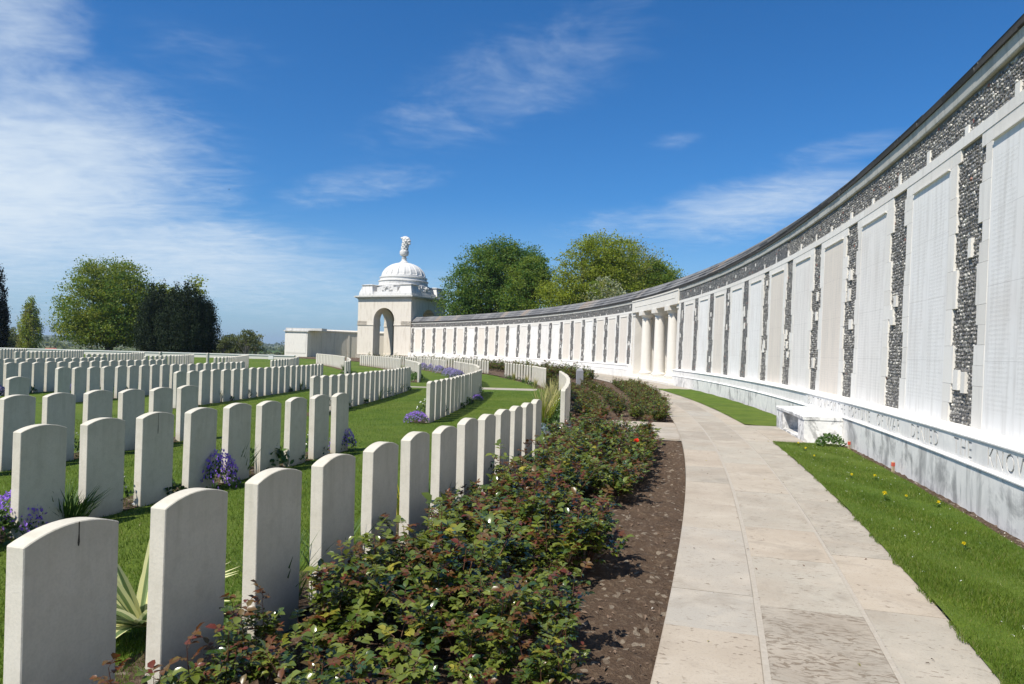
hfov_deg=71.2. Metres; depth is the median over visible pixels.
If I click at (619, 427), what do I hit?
rose bush
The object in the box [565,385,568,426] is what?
headstone
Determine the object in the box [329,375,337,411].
headstone
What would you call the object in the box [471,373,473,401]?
headstone
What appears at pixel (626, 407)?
rose bush
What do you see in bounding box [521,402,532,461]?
headstone
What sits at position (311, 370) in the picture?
headstone
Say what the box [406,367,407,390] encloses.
headstone
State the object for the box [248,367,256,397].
headstone
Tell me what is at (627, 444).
rose bush
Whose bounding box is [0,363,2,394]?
headstone
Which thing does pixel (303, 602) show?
grave border soil
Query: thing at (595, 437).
rose bush
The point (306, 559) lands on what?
border plant
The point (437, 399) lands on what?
headstone
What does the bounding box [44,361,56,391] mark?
headstone
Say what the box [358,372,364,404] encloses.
headstone
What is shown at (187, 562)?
headstone
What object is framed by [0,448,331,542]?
grave border soil
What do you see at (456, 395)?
headstone
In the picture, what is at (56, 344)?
woodland
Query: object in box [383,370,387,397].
headstone
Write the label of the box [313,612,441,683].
rose bush
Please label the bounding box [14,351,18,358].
headstone
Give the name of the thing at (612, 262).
lime tree
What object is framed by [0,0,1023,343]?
sky
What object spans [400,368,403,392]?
headstone
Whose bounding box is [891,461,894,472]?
wooden stake
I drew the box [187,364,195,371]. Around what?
headstone
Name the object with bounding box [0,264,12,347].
cypress tree
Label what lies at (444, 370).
lavender
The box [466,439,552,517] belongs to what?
rose bush
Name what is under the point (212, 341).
yew tree
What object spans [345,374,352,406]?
headstone
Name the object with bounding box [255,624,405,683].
rose bush
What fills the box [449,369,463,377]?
lavender
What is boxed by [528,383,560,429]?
iris
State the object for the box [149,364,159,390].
headstone
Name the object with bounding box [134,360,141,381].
headstone
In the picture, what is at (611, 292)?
blossom tree
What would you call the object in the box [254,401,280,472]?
headstone
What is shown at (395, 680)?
rose bush
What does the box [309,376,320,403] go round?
headstone
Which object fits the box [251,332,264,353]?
hedgerow tree
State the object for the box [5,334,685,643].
ground
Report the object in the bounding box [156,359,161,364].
headstone
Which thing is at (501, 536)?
rose bush
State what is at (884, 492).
dandelion
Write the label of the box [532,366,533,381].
headstone
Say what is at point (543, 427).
lavender
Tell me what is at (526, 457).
rose bush
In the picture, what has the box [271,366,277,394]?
headstone
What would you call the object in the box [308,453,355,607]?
headstone
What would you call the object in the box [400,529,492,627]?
rose bush
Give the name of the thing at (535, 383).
iris
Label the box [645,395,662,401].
rose bush
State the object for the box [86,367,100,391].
headstone
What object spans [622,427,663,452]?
rose bush
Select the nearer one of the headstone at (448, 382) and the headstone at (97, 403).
the headstone at (97, 403)
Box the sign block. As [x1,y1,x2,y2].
[268,354,273,358]
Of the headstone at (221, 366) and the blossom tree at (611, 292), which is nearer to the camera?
the headstone at (221, 366)
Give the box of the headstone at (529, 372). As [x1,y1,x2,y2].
[529,365,530,381]
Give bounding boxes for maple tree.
[39,252,165,350]
[143,273,208,299]
[490,249,558,312]
[628,254,687,289]
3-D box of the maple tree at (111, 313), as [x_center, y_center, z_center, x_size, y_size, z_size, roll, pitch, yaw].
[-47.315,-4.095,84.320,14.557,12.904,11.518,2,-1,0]
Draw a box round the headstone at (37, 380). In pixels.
[31,362,43,392]
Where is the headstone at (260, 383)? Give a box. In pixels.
[256,367,263,396]
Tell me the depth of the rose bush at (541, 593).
3.83 m
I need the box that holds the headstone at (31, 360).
[26,358,35,362]
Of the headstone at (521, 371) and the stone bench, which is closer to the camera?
the stone bench
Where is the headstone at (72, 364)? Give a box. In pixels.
[68,361,78,387]
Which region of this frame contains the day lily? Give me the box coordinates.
[53,482,109,518]
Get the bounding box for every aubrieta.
[0,490,48,539]
[200,449,240,489]
[328,427,356,451]
[403,410,429,423]
[473,394,483,400]
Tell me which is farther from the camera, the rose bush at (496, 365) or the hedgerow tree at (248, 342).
the hedgerow tree at (248, 342)
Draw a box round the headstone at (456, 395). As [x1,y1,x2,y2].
[453,377,458,410]
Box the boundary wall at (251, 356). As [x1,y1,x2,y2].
[0,348,295,358]
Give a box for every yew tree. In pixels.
[130,277,172,351]
[153,277,211,352]
[189,286,222,352]
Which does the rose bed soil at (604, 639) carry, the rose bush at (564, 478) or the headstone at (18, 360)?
the rose bush at (564, 478)
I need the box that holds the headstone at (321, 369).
[320,364,322,375]
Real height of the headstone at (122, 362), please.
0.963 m
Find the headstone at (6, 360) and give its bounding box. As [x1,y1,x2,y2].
[3,358,13,370]
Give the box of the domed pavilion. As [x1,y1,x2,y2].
[354,236,448,357]
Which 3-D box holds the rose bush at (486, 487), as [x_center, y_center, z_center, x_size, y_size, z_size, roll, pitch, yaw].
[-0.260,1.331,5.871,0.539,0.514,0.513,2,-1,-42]
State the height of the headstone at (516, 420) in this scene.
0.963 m
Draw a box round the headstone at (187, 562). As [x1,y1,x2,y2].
[145,488,227,683]
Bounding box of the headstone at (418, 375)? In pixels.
[417,364,419,382]
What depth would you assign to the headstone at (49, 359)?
23.07 m
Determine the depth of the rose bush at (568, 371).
39.68 m
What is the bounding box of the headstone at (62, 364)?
[57,361,67,367]
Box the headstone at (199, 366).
[196,363,203,371]
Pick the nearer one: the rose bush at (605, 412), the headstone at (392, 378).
the rose bush at (605, 412)
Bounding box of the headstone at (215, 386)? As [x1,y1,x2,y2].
[210,369,220,402]
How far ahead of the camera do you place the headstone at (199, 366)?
22.01 m
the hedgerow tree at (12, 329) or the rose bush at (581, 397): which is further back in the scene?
the hedgerow tree at (12, 329)
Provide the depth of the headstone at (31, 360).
22.23 m
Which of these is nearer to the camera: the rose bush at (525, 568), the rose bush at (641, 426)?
the rose bush at (525, 568)
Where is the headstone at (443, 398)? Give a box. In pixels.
[440,379,445,417]
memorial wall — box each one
[408,289,644,375]
[672,14,1023,541]
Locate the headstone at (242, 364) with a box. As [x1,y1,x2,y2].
[240,361,244,368]
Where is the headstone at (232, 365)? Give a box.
[230,362,235,369]
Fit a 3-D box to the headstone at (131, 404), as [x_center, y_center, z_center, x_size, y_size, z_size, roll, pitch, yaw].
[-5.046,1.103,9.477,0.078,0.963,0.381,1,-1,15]
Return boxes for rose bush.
[90,653,247,683]
[154,600,261,683]
[219,579,311,683]
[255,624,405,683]
[274,667,320,683]
[288,560,415,655]
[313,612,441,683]
[318,517,418,627]
[328,528,428,607]
[360,679,441,683]
[377,494,480,582]
[380,578,477,653]
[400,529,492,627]
[409,502,481,550]
[418,660,497,683]
[419,492,530,611]
[421,570,536,656]
[431,600,539,683]
[433,488,512,526]
[435,494,509,550]
[440,516,527,571]
[451,473,516,511]
[457,458,565,555]
[458,492,567,563]
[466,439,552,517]
[480,560,570,627]
[488,612,590,683]
[490,359,500,370]
[491,455,563,491]
[493,541,566,600]
[494,363,503,371]
[496,457,587,530]
[502,456,576,514]
[502,485,596,580]
[511,439,573,472]
[512,452,560,478]
[512,558,595,647]
[528,436,565,468]
[533,433,595,462]
[533,435,606,501]
[534,431,578,449]
[535,474,585,515]
[538,438,602,497]
[542,497,623,557]
[545,367,558,379]
[546,420,603,440]
[547,420,584,436]
[548,435,596,483]
[551,484,634,570]
[553,488,619,532]
[554,363,569,373]
[554,427,581,459]
[555,412,596,433]
[558,423,586,441]
[558,428,625,486]
[560,365,572,373]
[561,428,613,456]
[565,361,577,377]
[567,404,609,428]
[570,389,589,402]
[570,402,585,410]
[570,403,595,413]
[570,415,606,433]
[571,393,591,407]
[572,388,584,399]
[574,391,590,402]
[574,439,622,468]
[576,432,612,456]
[577,397,595,414]
[580,410,623,447]
[580,456,648,501]
[583,368,598,379]
[584,463,639,494]
[586,427,614,445]
[587,382,597,391]
[587,393,603,404]
[590,411,631,445]
[590,415,622,445]
[594,384,607,394]
[594,403,611,415]
[595,449,651,483]
[602,448,655,477]
[603,390,612,401]
[606,393,620,407]
[608,414,633,432]
[609,394,627,407]
[609,397,624,414]
[609,425,657,463]
[614,396,629,411]
[614,437,653,471]
[618,431,655,460]
[622,419,664,443]
[622,420,657,438]
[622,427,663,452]
[622,433,656,449]
[627,397,646,408]
[628,401,648,420]
[628,402,649,418]
[630,415,661,436]
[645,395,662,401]
[647,407,664,420]
[649,404,668,414]
[651,392,670,403]
[652,396,671,410]
[652,404,671,421]
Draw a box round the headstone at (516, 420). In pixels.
[509,406,522,463]
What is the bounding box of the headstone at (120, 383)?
[114,366,126,397]
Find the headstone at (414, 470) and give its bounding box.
[399,431,429,551]
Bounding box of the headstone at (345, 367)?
[344,361,346,374]
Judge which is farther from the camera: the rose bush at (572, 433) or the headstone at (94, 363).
the headstone at (94, 363)
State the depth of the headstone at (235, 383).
18.24 m
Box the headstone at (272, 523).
[242,468,301,645]
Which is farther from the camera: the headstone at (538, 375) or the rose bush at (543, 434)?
the headstone at (538, 375)
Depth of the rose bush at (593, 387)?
26.70 m
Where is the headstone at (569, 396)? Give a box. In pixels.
[565,383,569,424]
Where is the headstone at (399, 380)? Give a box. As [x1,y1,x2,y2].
[397,368,400,393]
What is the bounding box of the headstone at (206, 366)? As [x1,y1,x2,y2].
[203,363,210,370]
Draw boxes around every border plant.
[0,508,22,544]
[52,478,91,518]
[73,432,79,456]
[121,476,134,507]
[165,478,187,494]
[217,439,261,470]
[223,605,245,651]
[226,531,333,596]
[249,443,293,468]
[300,507,377,565]
[411,374,420,380]
[414,400,425,416]
[428,483,462,517]
[544,421,559,430]
[553,409,573,422]
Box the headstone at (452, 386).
[450,377,454,412]
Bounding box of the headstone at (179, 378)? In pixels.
[173,371,185,407]
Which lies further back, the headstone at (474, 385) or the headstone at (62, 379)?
the headstone at (474, 385)
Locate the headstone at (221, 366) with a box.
[217,362,223,370]
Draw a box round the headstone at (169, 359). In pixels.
[168,355,171,372]
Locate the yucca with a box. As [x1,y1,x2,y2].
[116,539,239,637]
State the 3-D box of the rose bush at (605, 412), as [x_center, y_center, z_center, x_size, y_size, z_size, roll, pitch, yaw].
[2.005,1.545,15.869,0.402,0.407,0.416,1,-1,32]
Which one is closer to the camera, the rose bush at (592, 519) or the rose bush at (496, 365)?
the rose bush at (592, 519)
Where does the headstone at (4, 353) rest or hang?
on the grave border soil
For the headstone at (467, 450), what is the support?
on the grave border soil at (303, 602)
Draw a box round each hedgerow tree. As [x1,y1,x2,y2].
[2,332,24,347]
[9,327,31,347]
[212,334,237,353]
[218,334,248,353]
[228,329,262,353]
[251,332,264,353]
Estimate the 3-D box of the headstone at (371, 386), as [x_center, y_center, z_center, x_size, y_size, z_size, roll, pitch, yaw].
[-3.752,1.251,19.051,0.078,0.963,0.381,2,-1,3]
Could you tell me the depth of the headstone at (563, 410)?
12.42 m
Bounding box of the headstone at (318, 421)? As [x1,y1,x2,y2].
[308,394,329,459]
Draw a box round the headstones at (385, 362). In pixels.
[6,348,511,377]
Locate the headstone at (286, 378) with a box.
[284,366,289,392]
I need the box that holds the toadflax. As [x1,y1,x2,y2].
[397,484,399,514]
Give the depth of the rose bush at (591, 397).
19.10 m
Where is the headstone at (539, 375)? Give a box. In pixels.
[539,367,540,384]
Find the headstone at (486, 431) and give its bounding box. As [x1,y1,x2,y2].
[477,414,495,495]
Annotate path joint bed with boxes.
[747,424,950,620]
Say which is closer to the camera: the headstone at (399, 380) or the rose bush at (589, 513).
the rose bush at (589, 513)
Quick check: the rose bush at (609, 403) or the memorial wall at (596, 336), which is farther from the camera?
the memorial wall at (596, 336)
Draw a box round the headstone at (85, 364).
[79,361,89,387]
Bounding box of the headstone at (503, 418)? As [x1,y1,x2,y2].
[494,409,510,490]
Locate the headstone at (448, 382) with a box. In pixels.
[445,378,450,414]
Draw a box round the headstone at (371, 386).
[369,371,374,401]
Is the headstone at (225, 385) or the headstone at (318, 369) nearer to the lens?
the headstone at (225, 385)
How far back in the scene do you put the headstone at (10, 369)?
18.00 m
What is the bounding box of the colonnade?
[622,273,694,384]
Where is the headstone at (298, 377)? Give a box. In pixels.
[295,365,300,390]
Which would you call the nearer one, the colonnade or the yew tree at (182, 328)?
the colonnade
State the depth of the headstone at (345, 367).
31.86 m
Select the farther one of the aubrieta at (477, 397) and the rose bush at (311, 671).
the aubrieta at (477, 397)
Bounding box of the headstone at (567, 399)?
[563,386,567,417]
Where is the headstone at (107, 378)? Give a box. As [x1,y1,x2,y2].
[101,366,113,391]
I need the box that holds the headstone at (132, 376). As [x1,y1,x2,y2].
[127,365,138,388]
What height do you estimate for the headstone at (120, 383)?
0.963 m
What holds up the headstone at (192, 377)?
on the grave border soil
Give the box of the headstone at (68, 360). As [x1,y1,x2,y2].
[63,358,71,362]
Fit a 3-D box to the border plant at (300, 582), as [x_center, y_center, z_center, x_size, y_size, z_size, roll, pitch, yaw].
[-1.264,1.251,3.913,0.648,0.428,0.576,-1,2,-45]
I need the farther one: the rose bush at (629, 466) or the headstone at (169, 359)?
the headstone at (169, 359)
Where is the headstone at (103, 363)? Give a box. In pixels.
[99,360,108,386]
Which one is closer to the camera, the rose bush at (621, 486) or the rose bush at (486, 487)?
the rose bush at (486, 487)
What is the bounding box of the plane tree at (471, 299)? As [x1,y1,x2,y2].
[431,233,553,315]
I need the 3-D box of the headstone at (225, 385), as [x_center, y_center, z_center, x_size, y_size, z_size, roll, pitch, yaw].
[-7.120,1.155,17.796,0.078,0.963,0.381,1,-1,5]
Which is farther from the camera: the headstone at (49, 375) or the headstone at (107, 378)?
the headstone at (49, 375)
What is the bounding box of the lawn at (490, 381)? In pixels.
[0,354,550,683]
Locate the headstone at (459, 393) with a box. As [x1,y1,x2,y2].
[456,375,460,408]
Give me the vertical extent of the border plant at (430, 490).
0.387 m
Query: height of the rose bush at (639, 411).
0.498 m
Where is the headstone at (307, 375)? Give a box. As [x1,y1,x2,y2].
[305,365,309,388]
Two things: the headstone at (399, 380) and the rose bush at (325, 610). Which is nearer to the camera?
the rose bush at (325, 610)
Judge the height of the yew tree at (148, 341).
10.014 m
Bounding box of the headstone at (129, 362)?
[126,360,133,366]
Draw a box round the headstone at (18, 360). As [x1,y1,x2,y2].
[14,358,25,375]
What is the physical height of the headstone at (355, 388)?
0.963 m
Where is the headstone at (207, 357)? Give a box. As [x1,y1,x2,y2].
[206,353,209,362]
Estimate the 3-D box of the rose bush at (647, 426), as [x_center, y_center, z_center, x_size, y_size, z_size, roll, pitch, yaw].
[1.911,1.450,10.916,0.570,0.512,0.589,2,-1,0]
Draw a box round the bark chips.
[231,446,683,683]
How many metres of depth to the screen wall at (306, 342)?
98.82 m
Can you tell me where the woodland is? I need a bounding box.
[10,334,284,354]
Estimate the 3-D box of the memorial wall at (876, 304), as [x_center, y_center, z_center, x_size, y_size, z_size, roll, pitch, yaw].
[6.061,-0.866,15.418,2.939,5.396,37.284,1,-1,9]
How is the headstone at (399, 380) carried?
on the grave border soil
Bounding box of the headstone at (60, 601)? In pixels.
[3,517,118,683]
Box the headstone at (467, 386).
[466,374,468,403]
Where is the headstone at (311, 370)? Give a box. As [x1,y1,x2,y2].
[310,364,313,376]
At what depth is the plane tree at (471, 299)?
89.84 m
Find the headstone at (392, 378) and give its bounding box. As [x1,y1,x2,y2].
[391,369,394,395]
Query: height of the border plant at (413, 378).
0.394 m
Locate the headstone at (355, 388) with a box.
[352,373,357,405]
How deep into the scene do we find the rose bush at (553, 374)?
34.59 m
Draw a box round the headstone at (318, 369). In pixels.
[317,364,319,375]
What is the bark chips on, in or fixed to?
on the rose bed soil at (604, 639)
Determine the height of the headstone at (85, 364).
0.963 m
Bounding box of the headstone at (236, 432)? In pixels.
[220,403,251,483]
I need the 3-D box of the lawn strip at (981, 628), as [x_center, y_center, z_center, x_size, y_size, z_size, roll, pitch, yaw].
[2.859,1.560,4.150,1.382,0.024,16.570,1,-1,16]
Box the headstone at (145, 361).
[141,359,148,364]
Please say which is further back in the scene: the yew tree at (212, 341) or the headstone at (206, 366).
the yew tree at (212, 341)
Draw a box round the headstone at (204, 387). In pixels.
[198,370,210,404]
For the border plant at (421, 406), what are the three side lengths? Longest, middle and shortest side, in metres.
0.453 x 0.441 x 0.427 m
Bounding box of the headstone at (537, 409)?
[531,399,541,456]
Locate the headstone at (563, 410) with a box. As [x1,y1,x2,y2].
[560,388,566,427]
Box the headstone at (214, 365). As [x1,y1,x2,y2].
[211,363,217,369]
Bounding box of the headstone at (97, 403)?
[82,390,112,422]
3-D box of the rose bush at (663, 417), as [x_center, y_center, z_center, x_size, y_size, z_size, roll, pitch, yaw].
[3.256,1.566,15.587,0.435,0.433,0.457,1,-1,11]
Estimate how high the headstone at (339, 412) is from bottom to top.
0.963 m
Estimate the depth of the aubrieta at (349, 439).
9.86 m
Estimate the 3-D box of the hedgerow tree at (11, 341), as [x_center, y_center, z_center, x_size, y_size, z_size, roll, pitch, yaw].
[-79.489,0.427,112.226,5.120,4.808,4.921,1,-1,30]
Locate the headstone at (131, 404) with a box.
[118,389,144,450]
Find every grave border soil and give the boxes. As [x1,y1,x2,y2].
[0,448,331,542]
[115,487,495,683]
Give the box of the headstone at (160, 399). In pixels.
[149,387,172,413]
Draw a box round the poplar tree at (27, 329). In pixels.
[14,295,45,348]
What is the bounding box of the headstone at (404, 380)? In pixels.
[403,367,405,391]
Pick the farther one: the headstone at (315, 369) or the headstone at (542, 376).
the headstone at (542, 376)
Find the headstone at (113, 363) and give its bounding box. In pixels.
[109,360,117,382]
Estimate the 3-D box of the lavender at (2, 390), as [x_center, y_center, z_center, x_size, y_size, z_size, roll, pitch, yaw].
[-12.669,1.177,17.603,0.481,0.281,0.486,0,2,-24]
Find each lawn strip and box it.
[657,388,776,425]
[774,441,1023,683]
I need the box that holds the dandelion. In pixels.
[881,491,891,500]
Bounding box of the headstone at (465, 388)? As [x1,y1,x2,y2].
[463,374,466,405]
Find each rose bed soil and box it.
[226,436,684,683]
[299,357,672,422]
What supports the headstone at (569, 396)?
on the grave border soil
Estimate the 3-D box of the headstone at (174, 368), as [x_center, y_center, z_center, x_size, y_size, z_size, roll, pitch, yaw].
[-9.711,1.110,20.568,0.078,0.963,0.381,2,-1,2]
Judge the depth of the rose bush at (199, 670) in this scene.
2.68 m
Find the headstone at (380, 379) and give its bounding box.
[379,370,382,399]
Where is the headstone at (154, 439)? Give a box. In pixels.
[133,412,173,506]
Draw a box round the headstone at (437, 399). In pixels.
[434,380,440,419]
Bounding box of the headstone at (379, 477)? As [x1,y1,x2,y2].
[360,441,398,567]
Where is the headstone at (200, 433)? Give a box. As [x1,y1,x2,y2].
[182,407,216,488]
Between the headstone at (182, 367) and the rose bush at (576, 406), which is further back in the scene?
the headstone at (182, 367)
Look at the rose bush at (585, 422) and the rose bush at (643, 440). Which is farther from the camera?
the rose bush at (585, 422)
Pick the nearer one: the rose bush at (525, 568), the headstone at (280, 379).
the rose bush at (525, 568)
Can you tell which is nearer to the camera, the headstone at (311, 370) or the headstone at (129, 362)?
the headstone at (129, 362)
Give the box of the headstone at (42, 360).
[36,358,44,368]
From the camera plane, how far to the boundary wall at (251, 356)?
67.84 m
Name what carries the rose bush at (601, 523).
on the rose bed soil at (604, 639)
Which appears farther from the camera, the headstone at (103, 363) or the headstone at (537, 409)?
the headstone at (103, 363)
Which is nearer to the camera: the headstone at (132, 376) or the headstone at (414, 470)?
the headstone at (414, 470)
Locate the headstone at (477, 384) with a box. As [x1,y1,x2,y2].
[475,371,477,395]
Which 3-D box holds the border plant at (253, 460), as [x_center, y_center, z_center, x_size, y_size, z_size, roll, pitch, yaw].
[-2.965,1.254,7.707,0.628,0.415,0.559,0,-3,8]
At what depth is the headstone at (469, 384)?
19.51 m
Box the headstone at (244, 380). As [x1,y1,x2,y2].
[240,368,248,398]
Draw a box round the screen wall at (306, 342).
[284,328,383,357]
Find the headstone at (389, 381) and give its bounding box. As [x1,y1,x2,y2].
[387,369,390,396]
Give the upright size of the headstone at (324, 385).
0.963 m
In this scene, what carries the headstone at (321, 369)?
on the grave border soil
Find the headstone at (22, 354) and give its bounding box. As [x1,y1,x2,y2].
[20,351,24,358]
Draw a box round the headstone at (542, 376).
[542,368,543,386]
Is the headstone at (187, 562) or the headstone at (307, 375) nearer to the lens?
the headstone at (187, 562)
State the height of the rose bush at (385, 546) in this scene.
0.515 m
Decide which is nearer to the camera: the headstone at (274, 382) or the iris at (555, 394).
the iris at (555, 394)
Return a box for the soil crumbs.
[853,451,1023,547]
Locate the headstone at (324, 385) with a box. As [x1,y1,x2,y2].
[320,375,328,395]
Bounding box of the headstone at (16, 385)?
[5,376,29,395]
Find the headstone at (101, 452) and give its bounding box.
[78,417,124,517]
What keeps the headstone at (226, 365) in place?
on the grave border soil
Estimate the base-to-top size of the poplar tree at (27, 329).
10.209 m
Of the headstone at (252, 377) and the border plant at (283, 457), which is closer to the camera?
the border plant at (283, 457)
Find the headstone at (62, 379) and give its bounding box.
[54,367,70,392]
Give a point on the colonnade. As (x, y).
(655, 310)
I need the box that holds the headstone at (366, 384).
[364,372,369,402]
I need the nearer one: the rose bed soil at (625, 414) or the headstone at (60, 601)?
the headstone at (60, 601)
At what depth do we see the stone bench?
12.49 m
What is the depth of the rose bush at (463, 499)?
5.23 m
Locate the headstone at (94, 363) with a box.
[89,361,99,367]
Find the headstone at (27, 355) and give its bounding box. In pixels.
[25,351,29,358]
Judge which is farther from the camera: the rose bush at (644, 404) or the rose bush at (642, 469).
the rose bush at (644, 404)
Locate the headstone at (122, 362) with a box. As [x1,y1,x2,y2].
[118,360,126,365]
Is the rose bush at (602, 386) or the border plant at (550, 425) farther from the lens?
the rose bush at (602, 386)
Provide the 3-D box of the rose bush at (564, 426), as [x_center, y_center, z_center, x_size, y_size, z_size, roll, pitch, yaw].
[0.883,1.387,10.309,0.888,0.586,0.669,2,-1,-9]
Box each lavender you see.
[0,385,4,395]
[432,365,444,372]
[441,367,452,375]
[444,368,459,376]
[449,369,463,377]
[541,423,550,434]
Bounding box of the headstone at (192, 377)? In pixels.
[186,371,198,386]
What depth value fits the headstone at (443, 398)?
15.11 m
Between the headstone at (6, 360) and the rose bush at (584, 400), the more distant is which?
the headstone at (6, 360)
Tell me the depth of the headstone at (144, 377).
18.98 m
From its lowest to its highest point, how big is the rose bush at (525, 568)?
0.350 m
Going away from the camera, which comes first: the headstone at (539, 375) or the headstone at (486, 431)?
the headstone at (486, 431)
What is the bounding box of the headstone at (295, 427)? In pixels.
[283,397,306,466]
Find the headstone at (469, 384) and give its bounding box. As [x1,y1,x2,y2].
[467,373,470,396]
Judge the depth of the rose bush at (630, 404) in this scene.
17.57 m
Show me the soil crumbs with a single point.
(949, 502)
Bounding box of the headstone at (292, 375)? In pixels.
[290,365,295,391]
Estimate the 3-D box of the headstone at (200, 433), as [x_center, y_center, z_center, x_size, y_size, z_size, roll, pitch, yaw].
[-3.051,1.121,6.990,0.078,0.963,0.381,2,-1,15]
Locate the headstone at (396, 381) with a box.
[394,369,397,394]
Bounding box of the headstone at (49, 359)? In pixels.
[45,358,54,361]
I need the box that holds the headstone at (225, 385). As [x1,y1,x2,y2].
[220,369,230,401]
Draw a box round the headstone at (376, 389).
[374,371,378,400]
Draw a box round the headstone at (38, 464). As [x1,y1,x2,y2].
[10,424,66,538]
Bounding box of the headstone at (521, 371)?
[521,364,522,379]
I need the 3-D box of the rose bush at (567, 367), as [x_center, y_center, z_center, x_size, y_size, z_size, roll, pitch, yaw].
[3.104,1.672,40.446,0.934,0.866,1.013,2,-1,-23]
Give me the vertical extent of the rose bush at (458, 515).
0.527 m
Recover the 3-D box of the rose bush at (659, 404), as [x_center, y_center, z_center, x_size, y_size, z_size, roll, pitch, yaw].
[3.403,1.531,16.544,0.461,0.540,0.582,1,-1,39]
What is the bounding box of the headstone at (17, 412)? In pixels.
[0,395,35,471]
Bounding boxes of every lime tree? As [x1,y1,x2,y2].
[531,228,652,308]
[603,234,674,293]
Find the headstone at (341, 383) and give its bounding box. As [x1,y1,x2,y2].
[337,374,344,392]
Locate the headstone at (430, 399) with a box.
[425,381,434,422]
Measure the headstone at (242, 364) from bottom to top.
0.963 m
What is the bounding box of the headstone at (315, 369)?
[314,364,316,375]
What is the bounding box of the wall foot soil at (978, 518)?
[841,445,1023,548]
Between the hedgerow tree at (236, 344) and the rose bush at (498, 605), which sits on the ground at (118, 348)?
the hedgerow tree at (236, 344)
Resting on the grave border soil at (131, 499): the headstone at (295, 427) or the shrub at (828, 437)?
the headstone at (295, 427)
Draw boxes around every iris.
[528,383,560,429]
[532,377,538,387]
[536,384,560,414]
[537,388,558,423]
[542,377,559,405]
[544,382,563,411]
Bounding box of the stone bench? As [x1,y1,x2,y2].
[776,406,842,444]
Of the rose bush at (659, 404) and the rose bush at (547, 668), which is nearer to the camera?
the rose bush at (547, 668)
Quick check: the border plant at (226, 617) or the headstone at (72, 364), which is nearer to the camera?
the border plant at (226, 617)
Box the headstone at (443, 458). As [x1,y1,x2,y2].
[430,425,456,524]
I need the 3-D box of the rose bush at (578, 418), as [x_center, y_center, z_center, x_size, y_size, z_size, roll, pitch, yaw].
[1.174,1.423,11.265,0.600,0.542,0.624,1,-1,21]
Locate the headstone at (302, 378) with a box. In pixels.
[300,365,305,389]
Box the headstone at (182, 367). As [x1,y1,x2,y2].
[179,364,186,380]
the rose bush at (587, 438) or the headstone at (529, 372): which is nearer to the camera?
the rose bush at (587, 438)
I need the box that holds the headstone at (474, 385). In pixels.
[472,372,474,399]
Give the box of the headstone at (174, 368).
[169,364,178,388]
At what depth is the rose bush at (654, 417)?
15.45 m
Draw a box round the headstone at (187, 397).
[175,385,198,441]
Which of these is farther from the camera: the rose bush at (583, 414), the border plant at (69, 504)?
the rose bush at (583, 414)
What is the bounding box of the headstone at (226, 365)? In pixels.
[224,362,229,368]
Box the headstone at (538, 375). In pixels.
[537,367,538,384]
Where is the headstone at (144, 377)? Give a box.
[138,365,149,394]
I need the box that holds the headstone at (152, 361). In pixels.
[149,359,155,365]
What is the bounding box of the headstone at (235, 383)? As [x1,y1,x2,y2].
[230,369,239,400]
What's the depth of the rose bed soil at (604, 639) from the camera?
4.33 m
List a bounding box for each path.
[410,386,536,390]
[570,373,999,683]
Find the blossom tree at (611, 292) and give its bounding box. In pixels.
[575,275,625,301]
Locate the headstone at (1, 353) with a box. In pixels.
[0,349,2,358]
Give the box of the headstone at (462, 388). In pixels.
[460,375,463,406]
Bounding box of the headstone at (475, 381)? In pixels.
[475,372,476,393]
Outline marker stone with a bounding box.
[576,368,582,384]
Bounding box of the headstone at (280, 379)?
[278,366,283,393]
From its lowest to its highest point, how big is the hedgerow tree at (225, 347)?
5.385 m
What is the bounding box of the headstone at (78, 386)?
[71,367,85,401]
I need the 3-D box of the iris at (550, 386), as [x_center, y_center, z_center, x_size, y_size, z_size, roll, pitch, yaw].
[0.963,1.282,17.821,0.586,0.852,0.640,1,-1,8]
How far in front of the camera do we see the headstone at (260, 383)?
19.82 m
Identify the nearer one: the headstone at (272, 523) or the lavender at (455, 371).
the headstone at (272, 523)
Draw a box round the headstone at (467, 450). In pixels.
[456,418,477,510]
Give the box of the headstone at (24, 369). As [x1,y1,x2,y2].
[18,362,31,392]
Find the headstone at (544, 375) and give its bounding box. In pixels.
[544,368,545,386]
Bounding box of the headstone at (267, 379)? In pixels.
[264,367,271,395]
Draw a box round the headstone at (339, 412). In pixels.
[330,393,348,452]
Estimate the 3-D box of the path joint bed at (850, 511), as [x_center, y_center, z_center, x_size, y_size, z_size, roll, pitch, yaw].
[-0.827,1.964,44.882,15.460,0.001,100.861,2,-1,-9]
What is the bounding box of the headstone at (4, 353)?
[3,349,5,358]
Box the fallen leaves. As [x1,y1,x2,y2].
[657,439,933,681]
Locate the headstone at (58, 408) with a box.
[42,392,75,460]
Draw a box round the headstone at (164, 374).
[159,364,169,387]
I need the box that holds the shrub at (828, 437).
[815,433,846,447]
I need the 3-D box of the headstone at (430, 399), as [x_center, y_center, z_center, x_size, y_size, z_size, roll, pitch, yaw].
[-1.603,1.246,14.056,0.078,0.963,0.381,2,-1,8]
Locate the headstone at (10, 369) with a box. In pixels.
[3,362,17,394]

